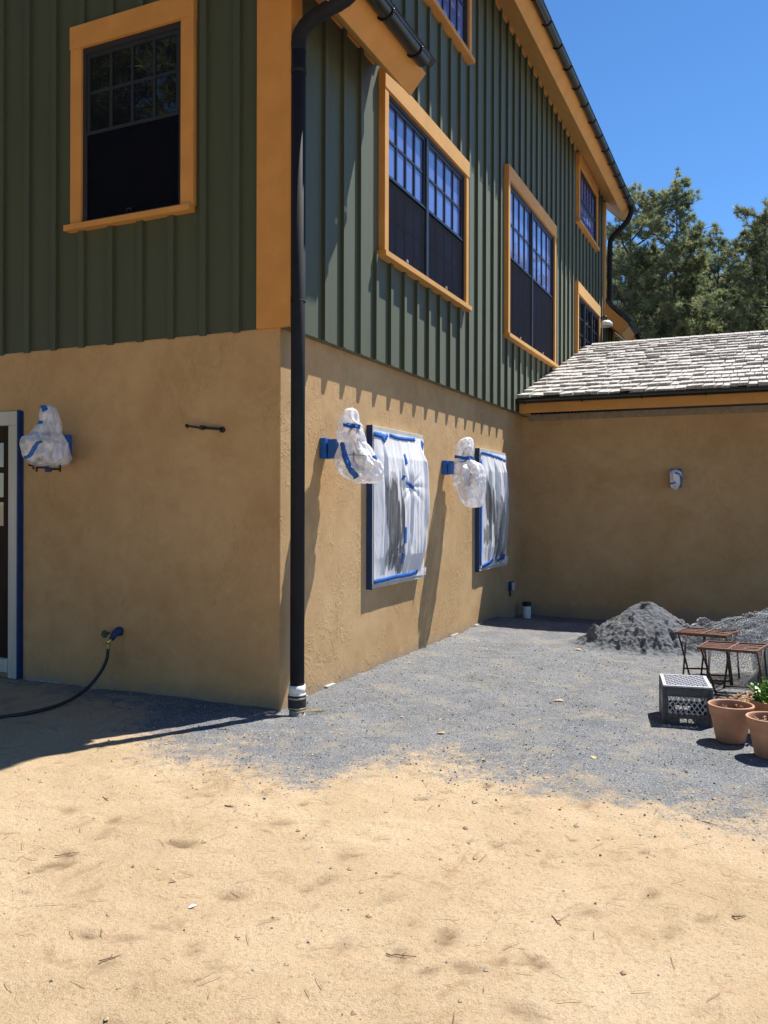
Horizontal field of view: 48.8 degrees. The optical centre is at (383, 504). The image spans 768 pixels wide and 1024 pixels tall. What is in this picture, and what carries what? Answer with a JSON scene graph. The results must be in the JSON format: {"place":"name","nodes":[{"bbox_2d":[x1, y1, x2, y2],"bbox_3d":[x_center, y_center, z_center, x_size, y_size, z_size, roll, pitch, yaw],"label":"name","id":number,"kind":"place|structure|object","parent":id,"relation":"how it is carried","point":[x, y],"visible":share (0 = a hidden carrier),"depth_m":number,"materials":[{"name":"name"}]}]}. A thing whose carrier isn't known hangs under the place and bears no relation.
{"place":"outdoors","nodes":[
{"label":"outdoors","id":0,"kind":"place"},
{"bbox_2d":[0,613,767,1023],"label":"ground","id":1,"kind":"structure","parent":0,"point":[302,901],"depth_m":3.66,"materials":[{"name":"beige sand"}]},
{"bbox_2d":[0,646,109,718],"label":"garden hose","id":2,"kind":"object","parent":1,"relation":"on","point":[87,687],"visible":1,"depth_m":6.29,"materials":[{"name":"rubber"}]},
{"bbox_2d":[99,954,120,961],"bbox_3d":[-0.904,1.491,2.791,0.071,0.008,0.016,0,0,-33],"label":"twig","id":3,"kind":"object","parent":1,"relation":"on","point":[108,957],"visible":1,"depth_m":2.79,"materials":[{"name":"brown wood"}]},
{"bbox_2d":[296,709,323,712],"bbox_3d":[-0.519,1.481,6.085,0.238,0.012,0.065,0,0,-3],"label":"wood splinter","id":4,"kind":"object","parent":1,"relation":"on","point":[313,710],"visible":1,"depth_m":6.07,"materials":[{"name":"beige wood"}]},
{"bbox_2d":[1,726,713,1019],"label":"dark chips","id":5,"kind":"object","parent":1,"relation":"on","point":[329,868],"visible":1,"depth_m":3.43,"materials":[{"name":"brown wood"}]},
{"bbox_2d":[0,627,762,1007],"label":"pebbles","id":6,"kind":"object","parent":1,"relation":"on","point":[362,781],"visible":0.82,"depth_m":4.46,"materials":[{"name":"grey stone"}]},
{"bbox_2d":[0,701,766,1023],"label":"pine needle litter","id":7,"kind":"object","parent":1,"relation":"on","point":[357,880],"visible":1,"depth_m":3.40,"materials":[{"name":"brown plant"}]},
{"bbox_2d":[0,0,767,716],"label":"house","id":8,"kind":"structure","parent":1,"relation":"on","point":[274,238],"depth_m":7.18,"materials":[{"name":"paint"}]},
{"bbox_2d":[0,410,23,678],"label":"door","id":9,"kind":"structure","parent":8,"relation":"in","point":[11,422],"depth_m":7.26,"materials":[{"name":"glass"}]},
{"bbox_2d":[19,405,71,471],"bbox_3d":[-2.712,-0.532,6.825,0.396,0.544,0.470,0,0,24],"label":"wall lamp","id":10,"kind":"object","parent":8,"relation":"attached to","point":[46,444],"visible":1,"depth_m":6.71,"materials":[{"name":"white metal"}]},
{"bbox_2d":[101,627,123,646],"bbox_3d":[-2.172,1.058,6.773,0.160,0.154,0.094,0,0,-39],"label":"garden tap","id":11,"kind":"object","parent":8,"relation":"attached to","point":[116,632],"visible":1,"depth_m":6.74,"materials":[{"name":"blue metal"}]},
{"bbox_2d":[63,0,196,233],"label":"window","id":12,"kind":"structure","parent":8,"relation":"in","point":[133,72],"depth_m":6.75,"materials":[{"name":"black glass"}]},
{"bbox_2d":[185,424,224,432],"bbox_3d":[-1.363,-0.581,6.424,0.329,0.075,0.051,0,0,16],"label":"wall hook","id":13,"kind":"object","parent":8,"relation":"attached to","point":[220,429],"depth_m":6.41,"materials":[{"name":"black metal"}]},
{"bbox_2d":[320,408,383,483],"bbox_3d":[-0.243,-0.469,6.763,0.479,0.610,0.414,0,0,24],"label":"wall lamp","id":14,"kind":"object","parent":8,"relation":"attached to","point":[350,451],"visible":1,"depth_m":6.66,"materials":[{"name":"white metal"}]},
{"bbox_2d":[366,425,422,589],"bbox_3d":[0.117,0.025,8.084,0.068,1.467,1.221,0,0,24],"label":"window","id":15,"kind":"structure","parent":8,"relation":"in","point":[395,515],"depth_m":7.96,"materials":[{"name":"grey wood"}]},
{"bbox_2d":[374,430,429,583],"bbox_3d":[0.207,0.043,8.090,0.126,1.419,1.254,0,0,24],"label":"plastic sheet","id":16,"kind":"object","parent":8,"relation":"attached to","point":[396,454],"visible":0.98,"depth_m":8.09,"materials":[{"name":"white plastic"}]},
{"bbox_2d":[377,68,471,311],"bbox_3d":[0.461,-3.064,8.634,0.122,1.696,2.401,0,0,24],"label":"window","id":17,"kind":"structure","parent":8,"relation":"in","point":[424,178],"depth_m":8.45,"materials":[{"name":"black glass"}]},
{"bbox_2d":[424,0,474,64],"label":"window","id":18,"kind":"structure","parent":8,"relation":"in","point":[455,16],"depth_m":9.44,"materials":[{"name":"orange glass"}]},
{"bbox_2d":[442,437,486,507],"bbox_3d":[0.908,-0.357,9.349,0.438,0.782,0.399,0,0,24],"label":"wall lamp","id":19,"kind":"object","parent":8,"relation":"attached to","point":[465,469],"visible":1,"depth_m":9.25,"materials":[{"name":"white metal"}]},
{"bbox_2d":[475,448,505,571],"bbox_3d":[1.364,0.068,10.832,0.068,1.512,1.127,0,0,24],"label":"window","id":20,"kind":"structure","parent":8,"relation":"in","point":[498,521],"depth_m":10.80,"materials":[{"name":"grey wood"}]},
{"bbox_2d":[480,451,508,568],"bbox_3d":[1.455,0.077,10.841,0.106,1.474,1.180,0,0,23],"label":"plastic sheet","id":21,"kind":"object","parent":8,"relation":"attached to","point":[494,465],"visible":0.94,"depth_m":10.71,"materials":[{"name":"white plastic"}]},
{"bbox_2d":[508,581,514,595],"bbox_3d":[1.764,1.165,11.685,0.074,0.200,0.100,0,0,24],"label":"outlet box","id":22,"kind":"object","parent":8,"relation":"attached to","point":[511,585],"visible":1,"depth_m":11.65,"materials":[{"name":"blue plastic"}]},
{"bbox_2d":[503,163,557,367],"bbox_3d":[2.183,-3.352,12.425,0.122,2.285,2.835,0,0,24],"label":"window","id":23,"kind":"structure","parent":8,"relation":"in","point":[530,235],"depth_m":12.23,"materials":[{"name":"black glass"}]},
{"bbox_2d":[575,152,599,250],"bbox_3d":[3.889,-5.737,16.167,0.122,1.275,1.935,0,0,24],"label":"window","id":24,"kind":"structure","parent":8,"relation":"in","point":[587,189],"depth_m":16.13,"materials":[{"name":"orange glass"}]},
{"bbox_2d":[574,281,600,353],"bbox_3d":[3.919,-3.232,16.249,0.122,1.585,2.295,0,0,24],"label":"window","id":25,"kind":"structure","parent":8,"relation":"in","point":[587,311],"depth_m":15.90,"materials":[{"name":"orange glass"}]},
{"bbox_2d":[600,316,612,327],"bbox_3d":[4.572,-3.775,17.401,0.258,0.233,0.258,0,0,2],"label":"yard lamp","id":26,"kind":"object","parent":8,"relation":"attached to","point":[606,323],"visible":0.99,"depth_m":17.35,"materials":[{"name":"white metal"}]},
{"bbox_2d":[670,469,681,489],"bbox_3d":[3.905,-0.335,11.322,0.167,0.290,0.209,0,0,24],"label":"wall lamp","id":27,"kind":"object","parent":8,"relation":"attached to","point":[675,479],"visible":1,"depth_m":11.25,"materials":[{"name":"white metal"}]},
{"bbox_2d":[5,713,764,1022],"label":"sand clods","id":28,"kind":"object","parent":1,"relation":"on","point":[353,1011],"visible":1,"depth_m":3.60,"materials":[{"name":"beige sand"}]},
{"bbox_2d":[386,952,415,956],"bbox_3d":[0.057,1.486,2.800,0.101,0.008,0.020,0,0,5],"label":"twig","id":29,"kind":"object","parent":1,"relation":"on","point":[399,954],"visible":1,"depth_m":2.79,"materials":[{"name":"brown wood"}]},
{"bbox_2d":[76,637,767,855],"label":"gravel","id":30,"kind":"structure","parent":1,"relation":"on","point":[485,729],"depth_m":5.58,"materials":[{"name":"grey gravel"}]},
{"bbox_2d":[298,639,716,838],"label":"fallen leaves","id":31,"kind":"object","parent":1,"relation":"on","point":[523,744],"visible":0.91,"depth_m":5.28,"materials":[{"name":"beige plant"}]},
{"bbox_2d":[522,601,530,617],"bbox_3d":[2.014,1.563,11.944,0.128,0.385,0.128,0,0,24],"label":"cleanout pipe","id":32,"kind":"object","parent":1,"relation":"on","point":[526,605],"visible":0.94,"depth_m":11.90,"materials":[{"name":"white plastic"}]},
{"bbox_2d":[328,632,731,776],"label":"pine needle litter","id":33,"kind":"object","parent":1,"relation":"on","point":[534,713],"visible":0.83,"depth_m":6.05,"materials":[{"name":"brown plant"}]},
{"bbox_2d":[606,248,641,319],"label":"pine tree","id":34,"kind":"object","parent":1,"relation":"on","point":[620,279],"depth_m":46.50,"materials":[{"name":"green plant"}]},
{"bbox_2d":[606,236,664,334],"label":"pine tree","id":35,"kind":"object","parent":1,"relation":"on","point":[619,244],"visible":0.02,"depth_m":41.03,"materials":[{"name":"green plant"}]},
{"bbox_2d":[567,602,723,657],"bbox_3d":[2.812,1.291,9.078,1.680,0.504,1.680,0,0,24],"label":"stone dust pile","id":36,"kind":"object","parent":1,"relation":"on","point":[647,629],"visible":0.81,"depth_m":8.77,"materials":[{"name":"grey gravel"}]},
{"bbox_2d":[606,180,719,341],"bbox_3d":[10.768,-6.178,36.615,6.576,15.436,7.900,0,0,31],"label":"pine tree","id":37,"kind":"object","parent":1,"relation":"on","point":[648,210],"visible":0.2,"depth_m":35.42,"materials":[{"name":"green plant"}]},
{"bbox_2d":[606,165,733,340],"bbox_3d":[11.384,-5.921,34.520,6.067,14.908,5.079,0,0,2],"label":"pine tree","id":38,"kind":"object","parent":1,"relation":"on","point":[678,243],"visible":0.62,"depth_m":33.97,"materials":[{"name":"green plant"}]},
{"bbox_2d":[626,244,718,330],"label":"pine tree","id":39,"kind":"object","parent":1,"relation":"on","point":[660,268],"depth_m":43.55,"materials":[{"name":"green plant"}]},
{"bbox_2d":[635,238,733,335],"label":"pine tree","id":40,"kind":"object","parent":1,"relation":"on","point":[680,257],"visible":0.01,"depth_m":40.98,"materials":[{"name":"green plant"}]},
{"bbox_2d":[659,674,712,727],"bbox_3d":[2.116,1.371,5.951,0.328,0.270,0.421,0,0,15],"label":"milk crate","id":41,"kind":"object","parent":1,"relation":"on","point":[691,687],"visible":0.92,"depth_m":5.78,"materials":[{"name":"black plastic"}]},
{"bbox_2d":[652,267,728,326],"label":"pine tree","id":42,"kind":"object","parent":1,"relation":"on","point":[707,282],"visible":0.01,"depth_m":44.54,"materials":[{"name":"green plant"}]},
{"bbox_2d":[675,627,739,685],"bbox_3d":[2.750,1.293,7.208,0.486,0.426,0.490,0,0,27],"label":"folding stool","id":43,"kind":"object","parent":1,"relation":"on","point":[688,631],"visible":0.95,"depth_m":7.18,"materials":[{"name":"metal"}]},
{"bbox_2d":[659,225,765,333],"bbox_3d":[14.651,-5.538,38.436,6.039,14.175,7.254,0,0,-38],"label":"pine tree","id":44,"kind":"object","parent":1,"relation":"on","point":[730,253],"visible":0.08,"depth_m":37.83,"materials":[{"name":"green plant"}]},
{"bbox_2d":[685,609,767,673],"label":"gravel pile","id":45,"kind":"object","parent":1,"relation":"on","point":[750,631],"visible":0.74,"depth_m":7.35,"materials":[{"name":"grey gravel"}]},
{"bbox_2d":[690,196,767,334],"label":"pine tree","id":46,"kind":"object","parent":1,"relation":"on","point":[750,295],"visible":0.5,"depth_m":32.53,"materials":[{"name":"green plant"}]},
{"bbox_2d":[707,699,754,743],"bbox_3d":[2.211,1.388,5.397,0.280,0.236,0.280,0,0,24],"label":"terracotta pot","id":47,"kind":"object","parent":1,"relation":"on","point":[729,722],"visible":0.95,"depth_m":5.32,"materials":[{"name":"ceramic"}]},
{"bbox_2d":[725,691,754,702],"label":"leaf litter","id":48,"kind":"object","parent":47,"relation":"in","point":[738,696],"visible":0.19,"depth_m":6.35,"materials":[{"name":"beige plant"}]},
{"bbox_2d":[697,641,767,697],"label":"folding stool","id":49,"kind":"object","parent":1,"relation":"on","point":[713,645],"visible":0.96,"depth_m":6.72,"materials":[{"name":"metal"}]},
{"bbox_2d":[703,254,766,331],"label":"pine tree","id":50,"kind":"object","parent":1,"relation":"on","point":[744,283],"depth_m":39.77,"materials":[{"name":"green plant"}]},
{"bbox_2d":[708,215,767,332],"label":"pine tree","id":51,"kind":"object","parent":1,"relation":"on","point":[746,237],"visible":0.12,"depth_m":35.90,"materials":[{"name":"green plant"}]},
{"bbox_2d":[745,711,767,758],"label":"terracotta pot","id":52,"kind":"object","parent":1,"relation":"on","point":[757,722],"visible":1,"depth_m":5.02,"materials":[{"name":"ceramic"}]},
{"bbox_2d":[747,676,767,710],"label":"potted plant","id":53,"kind":"object","parent":1,"relation":"on","point":[758,700],"visible":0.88,"depth_m":5.49,"materials":[{"name":"plant"}]},
{"bbox_2d":[751,637,767,683],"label":"wire netting roll","id":54,"kind":"object","parent":1,"relation":"on","point":[756,668],"visible":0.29,"depth_m":7.15,"materials":[{"name":"grey metal"}]},
{"bbox_2d":[544,0,767,301],"label":"sky","id":55,"kind":"structure","parent":0,"point":[667,84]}
]}

